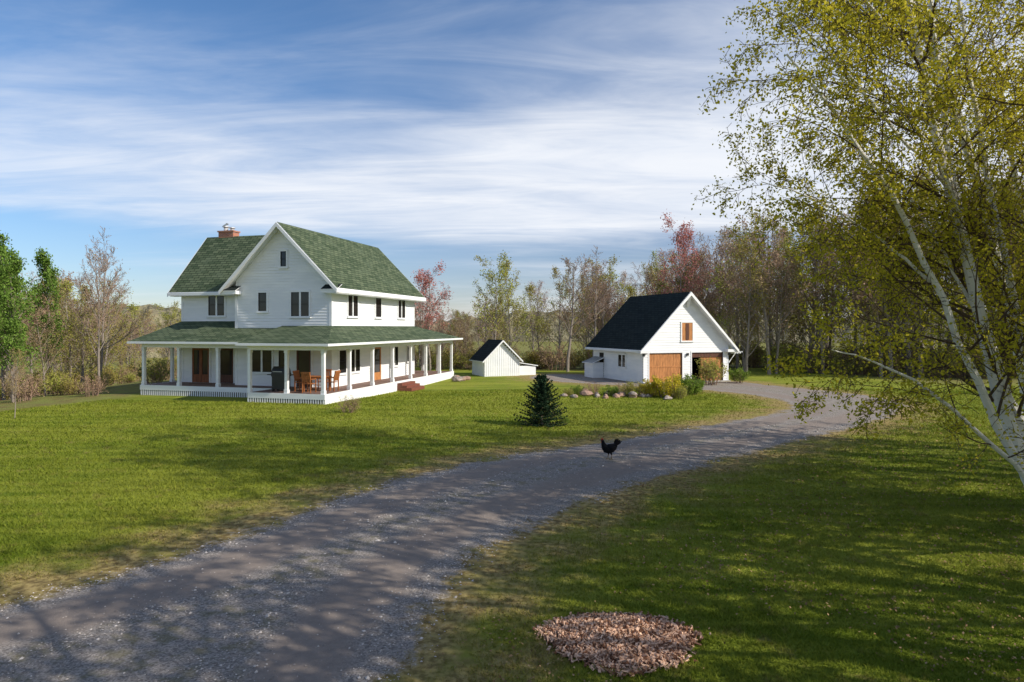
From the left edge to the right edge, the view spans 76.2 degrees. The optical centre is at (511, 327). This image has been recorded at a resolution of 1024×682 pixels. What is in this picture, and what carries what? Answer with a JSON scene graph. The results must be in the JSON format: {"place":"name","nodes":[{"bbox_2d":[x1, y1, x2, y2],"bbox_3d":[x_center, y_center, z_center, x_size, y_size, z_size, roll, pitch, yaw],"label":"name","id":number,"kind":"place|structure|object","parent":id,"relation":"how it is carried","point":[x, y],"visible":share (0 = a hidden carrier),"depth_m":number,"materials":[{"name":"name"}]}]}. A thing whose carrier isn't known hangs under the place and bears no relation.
{"place":"outdoors","nodes":[
{"label":"outdoors","id":0,"kind":"place"},
{"bbox_2d":[0,373,918,681],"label":"gravel driveway","id":1,"kind":"structure","parent":0,"point":[338,629],"depth_m":9.57,"materials":[{"name":"grey gravel"}]},
{"bbox_2d":[600,438,621,459],"bbox_3d":[2.677,3.264,17.712,0.540,0.590,0.318,0,0,-37],"label":"chicken","id":2,"kind":"object","parent":1,"relation":"on","point":[609,448],"visible":1,"depth_m":17.63},
{"bbox_2d":[695,356,728,384],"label":"shrub","id":3,"kind":"object","parent":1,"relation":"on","point":[708,371],"visible":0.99,"depth_m":41.37,"materials":[{"name":"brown plant"}]},
{"bbox_2d":[728,367,750,383],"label":"shrub","id":4,"kind":"object","parent":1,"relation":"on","point":[740,375],"visible":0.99,"depth_m":42.61,"materials":[{"name":"green plant"}]},
{"bbox_2d":[20,304,994,359],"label":"distant hills","id":5,"kind":"structure","parent":0,"point":[143,308],"depth_m":161.51,"materials":[{"name":"plant"}]},
{"bbox_2d":[0,341,1023,681],"bbox_3d":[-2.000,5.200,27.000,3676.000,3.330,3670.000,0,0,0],"label":"lawn ground","id":6,"kind":"structure","parent":0,"point":[130,391],"depth_m":12.91,"materials":[{"name":"green plant"}]},
{"bbox_2d":[0,230,27,364],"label":"aspen tree","id":7,"kind":"object","parent":6,"relation":"on","point":[3,239],"visible":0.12,"depth_m":37.11,"materials":[{"name":"green plant"}]},
{"bbox_2d":[0,243,38,385],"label":"aspen tree","id":8,"kind":"object","parent":6,"relation":"on","point":[13,255],"visible":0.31,"depth_m":35.93,"materials":[{"name":"green plant"}]},
{"bbox_2d":[6,348,32,417],"bbox_3d":[-19.729,2.209,26.146,1.005,2.898,0.865,0,0,-41],"label":"sapling tree","id":9,"kind":"object","parent":6,"relation":"on","point":[15,363],"visible":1,"depth_m":26.03,"materials":[{"name":"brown plant"}]},
{"bbox_2d":[0,255,44,402],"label":"aspen tree","id":10,"kind":"object","parent":6,"relation":"on","point":[11,326],"visible":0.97,"depth_m":33.66,"materials":[{"name":"green plant"}]},
{"bbox_2d":[20,246,66,392],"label":"aspen tree","id":11,"kind":"object","parent":6,"relation":"on","point":[47,272],"visible":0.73,"depth_m":40.79,"materials":[{"name":"green plant"}]},
{"bbox_2d":[55,270,92,355],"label":"bare tree","id":12,"kind":"object","parent":6,"relation":"on","point":[78,305],"visible":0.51,"depth_m":44.42,"materials":[{"name":"brown plant"}]},
{"bbox_2d":[0,267,160,399],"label":"woods","id":13,"kind":"object","parent":6,"relation":"on","point":[71,360],"visible":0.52,"depth_m":47.25,"materials":[{"name":"brown plant"}]},
{"bbox_2d":[77,250,129,385],"bbox_3d":[-24.414,-0.413,38.916,3.022,8.376,2.458,0,0,-4],"label":"bare tree","id":14,"kind":"object","parent":6,"relation":"on","point":[99,308],"visible":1,"depth_m":38.72,"materials":[{"name":"grey plant"}]},
{"bbox_2d":[80,227,160,372],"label":"bare tree","id":15,"kind":"object","parent":6,"relation":"on","point":[120,326],"visible":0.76,"depth_m":42.04,"materials":[{"name":"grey plant"}]},
{"bbox_2d":[127,222,462,403],"bbox_3d":[-12.163,-1.260,40.238,13.840,10.320,18.350,0,0,15],"label":"farmhouse","id":16,"kind":"object","parent":6,"relation":"on","point":[255,309],"visible":0.94,"depth_m":35.22,"materials":[{"name":"white paint"}]},
{"bbox_2d":[267,366,292,390],"bbox_3d":[-11.319,2.487,31.977,1.300,1.204,0.609,0,0,15],"label":"barbecue grill","id":17,"kind":"object","parent":16,"relation":"on","point":[277,374],"visible":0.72,"depth_m":31.78,"materials":[{"name":"black metal"}]},
{"bbox_2d":[191,347,381,386],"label":"doors","id":18,"kind":"structure","parent":16,"relation":"in","point":[200,357],"depth_m":36.65,"materials":[{"name":"brown wood"}]},
{"bbox_2d":[293,370,305,390],"bbox_3d":[-10.344,2.590,31.943,0.580,1.000,0.500,0,0,13],"label":"patio chair","id":19,"kind":"object","parent":16,"relation":"on","point":[296,374],"visible":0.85,"depth_m":31.91,"materials":[{"name":"brown wood"}]},
{"bbox_2d":[206,249,408,374],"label":"windows","id":20,"kind":"structure","parent":16,"relation":"in","point":[299,300],"depth_m":34.97,"materials":[{"name":"glass"}]},
{"bbox_2d":[301,372,316,392],"bbox_3d":[-9.690,2.590,31.115,0.500,1.000,0.580,0,0,17],"label":"patio chair","id":21,"kind":"object","parent":16,"relation":"on","point":[308,379],"visible":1,"depth_m":30.92,"materials":[{"name":"brown wood"}]},
{"bbox_2d":[303,375,331,391],"bbox_3d":[-9.534,2.725,31.873,1.200,0.730,0.825,0,0,15],"label":"patio table","id":22,"kind":"object","parent":16,"relation":"on","point":[313,377],"visible":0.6,"depth_m":31.71,"materials":[{"name":"brown wood"}]},
{"bbox_2d":[318,369,331,389],"bbox_3d":[-9.396,2.590,32.776,0.500,1.000,0.580,0,0,11],"label":"patio chair","id":23,"kind":"object","parent":16,"relation":"on","point":[327,371],"visible":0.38,"depth_m":32.95,"materials":[{"name":"brown wood"}]},
{"bbox_2d":[326,370,340,390],"bbox_3d":[-8.784,2.590,32.042,0.580,1.000,0.500,0,0,13],"label":"patio chair","id":24,"kind":"object","parent":16,"relation":"on","point":[336,376],"visible":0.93,"depth_m":31.89,"materials":[{"name":"brown wood"}]},
{"bbox_2d":[334,394,361,412],"bbox_3d":[-6.834,3.186,27.434,1.212,0.842,0.757,0,0,13],"label":"perennial plant","id":25,"kind":"object","parent":6,"relation":"on","point":[349,406],"visible":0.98,"depth_m":27.39,"materials":[{"name":"brown plant"}]},
{"bbox_2d":[410,259,453,370],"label":"red maple tree","id":26,"kind":"object","parent":6,"relation":"on","point":[430,317],"visible":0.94,"depth_m":54.95,"materials":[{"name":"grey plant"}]},
{"bbox_2d":[452,377,462,381],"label":"boulder","id":27,"kind":"object","parent":6,"relation":"on","point":[457,379],"visible":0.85,"depth_m":43.71,"materials":[{"name":"stone"}]},
{"bbox_2d":[16,160,977,376],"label":"forest treeline","id":28,"kind":"object","parent":6,"relation":"on","point":[650,278],"visible":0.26,"depth_m":63.52,"materials":[{"name":"brown plant"}]},
{"bbox_2d":[470,250,533,344],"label":"poplar tree","id":29,"kind":"object","parent":6,"relation":"on","point":[507,307],"visible":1,"depth_m":54.19,"materials":[{"name":"green plant"}]},
{"bbox_2d":[469,339,537,376],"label":"garden shed","id":30,"kind":"structure","parent":6,"relation":"on","point":[490,357],"depth_m":48.12,"materials":[{"name":"white paint"}]},
{"bbox_2d":[0,338,1016,401],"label":"forest undergrowth","id":31,"kind":"object","parent":6,"relation":"on","point":[55,382],"visible":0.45,"depth_m":51.53,"materials":[{"name":"brown plant"}]},
{"bbox_2d":[493,259,532,348],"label":"poplar tree","id":32,"kind":"object","parent":6,"relation":"on","point":[516,309],"visible":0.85,"depth_m":56.00,"materials":[{"name":"green plant"}]},
{"bbox_2d":[513,374,567,427],"bbox_3d":[1.074,2.714,24.472,2.106,2.000,2.203,0,0,0],"label":"spruce tree","id":33,"kind":"object","parent":6,"relation":"on","point":[540,399],"visible":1,"depth_m":24.33,"materials":[{"name":"green plant"}]},
{"bbox_2d":[558,416,569,423],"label":"perennial plant","id":34,"kind":"object","parent":6,"relation":"on","point":[566,421],"visible":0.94,"depth_m":24.33,"materials":[{"name":"green plant"}]},
{"bbox_2d":[563,386,573,395],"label":"shrub","id":35,"kind":"object","parent":6,"relation":"on","point":[569,393],"visible":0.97,"depth_m":34.06,"materials":[{"name":"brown plant"}]},
{"bbox_2d":[570,385,584,394],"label":"shrub","id":36,"kind":"object","parent":6,"relation":"on","point":[577,388],"visible":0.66,"depth_m":34.72,"materials":[{"name":"green plant"}]},
{"bbox_2d":[551,256,604,371],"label":"bare tree","id":37,"kind":"object","parent":6,"relation":"on","point":[572,310],"visible":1,"depth_m":54.05,"materials":[{"name":"grey plant"}]},
{"bbox_2d":[582,381,599,394],"bbox_3d":[4.247,3.186,34.658,1.212,0.842,0.757,0,0,-11],"label":"shrub","id":38,"kind":"object","parent":6,"relation":"on","point":[595,390],"visible":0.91,"depth_m":34.62,"materials":[{"name":"brown plant"}]},
{"bbox_2d":[575,247,622,356],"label":"bare tree","id":39,"kind":"object","parent":6,"relation":"on","point":[593,268],"visible":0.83,"depth_m":55.88,"materials":[{"name":"brown plant"}]},
{"bbox_2d":[601,384,618,395],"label":"shrub","id":40,"kind":"object","parent":6,"relation":"on","point":[611,392],"visible":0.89,"depth_m":33.92,"materials":[{"name":"green plant"}]},
{"bbox_2d":[613,295,626,310],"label":"yard light pole","id":41,"kind":"object","parent":6,"relation":"on","point":[618,298],"visible":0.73,"depth_m":57.97,"materials":[{"name":"grey metal"}]},
{"bbox_2d":[560,389,681,399],"bbox_3d":[5.644,3.480,33.864,6.216,0.510,2.888,0,0,12],"label":"rock garden","id":42,"kind":"object","parent":6,"relation":"on","point":[632,394],"visible":0.65,"depth_m":33.27,"materials":[{"name":"stone"}]},
{"bbox_2d":[532,610,710,676],"bbox_3d":[1.280,3.528,7.438,2.091,0.200,1.550,0,0,0],"label":"mulch bed","id":43,"kind":"object","parent":6,"relation":"on","point":[633,641],"visible":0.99,"depth_m":7.32,"materials":[{"name":"brown wood"}]},
{"bbox_2d":[616,381,628,392],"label":"shrub","id":44,"kind":"object","parent":6,"relation":"on","point":[624,385],"visible":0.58,"depth_m":34.59,"materials":[{"name":"brown plant"}]},
{"bbox_2d":[621,380,645,396],"bbox_3d":[6.240,3.127,33.579,1.152,0.967,1.233,0,0,-38],"label":"shrub","id":45,"kind":"object","parent":6,"relation":"on","point":[631,387],"visible":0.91,"depth_m":33.48,"materials":[{"name":"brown plant"}]},
{"bbox_2d":[638,378,662,396],"bbox_3d":[7.136,3.097,33.821,1.323,1.025,1.318,0,0,9],"label":"shrub","id":46,"kind":"object","parent":6,"relation":"on","point":[648,387],"visible":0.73,"depth_m":33.48,"materials":[{"name":"green plant"}]},
{"bbox_2d":[582,292,741,383],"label":"detached garage","id":47,"kind":"structure","parent":6,"relation":"on","point":[640,338],"depth_m":44.01,"materials":[{"name":"white paint"}]},
{"bbox_2d":[599,321,730,382],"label":"doors and windows","id":48,"kind":"structure","parent":47,"relation":"in","point":[662,365],"depth_m":43.37,"materials":[{"name":"brown wood"}]},
{"bbox_2d":[650,372,683,397],"bbox_3d":[7.940,2.939,33.279,1.729,1.345,1.736,0,0,17],"label":"shrub","id":49,"kind":"object","parent":6,"relation":"on","point":[668,386],"visible":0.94,"depth_m":33.04,"materials":[{"name":"yellow plant"}]},
{"bbox_2d":[671,384,688,398],"bbox_3d":[8.429,3.194,32.754,0.987,0.829,1.057,0,0,39],"label":"shrub","id":50,"kind":"object","parent":6,"relation":"on","point":[682,392],"visible":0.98,"depth_m":32.57,"materials":[{"name":"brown plant"}]},
{"bbox_2d":[643,209,717,294],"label":"red maple tree","id":51,"kind":"object","parent":6,"relation":"on","point":[681,239],"visible":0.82,"depth_m":59.59,"materials":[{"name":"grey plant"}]},
{"bbox_2d":[678,373,700,394],"bbox_3d":[9.199,2.948,34.501,1.800,1.325,1.563,0,0,-31],"label":"shrub","id":52,"kind":"object","parent":6,"relation":"on","point":[691,386],"visible":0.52,"depth_m":34.10,"materials":[{"name":"green plant"}]},
{"bbox_2d":[679,377,705,394],"bbox_3d":[9.654,3.021,35.171,1.600,1.178,1.390,0,0,44],"label":"shrub","id":53,"kind":"object","parent":6,"relation":"on","point":[698,387],"visible":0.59,"depth_m":34.75,"materials":[{"name":"green plant"}]},
{"bbox_2d":[407,424,1023,681],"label":"fallen leaves","id":54,"kind":"object","parent":6,"relation":"on","point":[896,627],"visible":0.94,"depth_m":10.22,"materials":[{"name":"brown plant"}]},
{"bbox_2d":[691,0,1023,487],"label":"birch tree","id":55,"kind":"object","parent":6,"relation":"on","point":[1009,431],"visible":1,"depth_m":12.32,"materials":[{"name":"green plant"}]},
{"bbox_2d":[703,161,1023,377],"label":"woods","id":56,"kind":"object","parent":6,"relation":"on","point":[759,294],"visible":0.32,"depth_m":51.21,"materials":[{"name":"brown plant"}]},
{"bbox_2d":[738,0,1023,412],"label":"birch tree","id":57,"kind":"object","parent":6,"relation":"on","point":[1012,162],"visible":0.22,"depth_m":15.67,"materials":[{"name":"green plant"}]},
{"bbox_2d":[0,0,1023,320],"label":"sky","id":58,"kind":"structure","parent":0,"point":[422,133],"materials":[{"name":"blue"}]}
]}

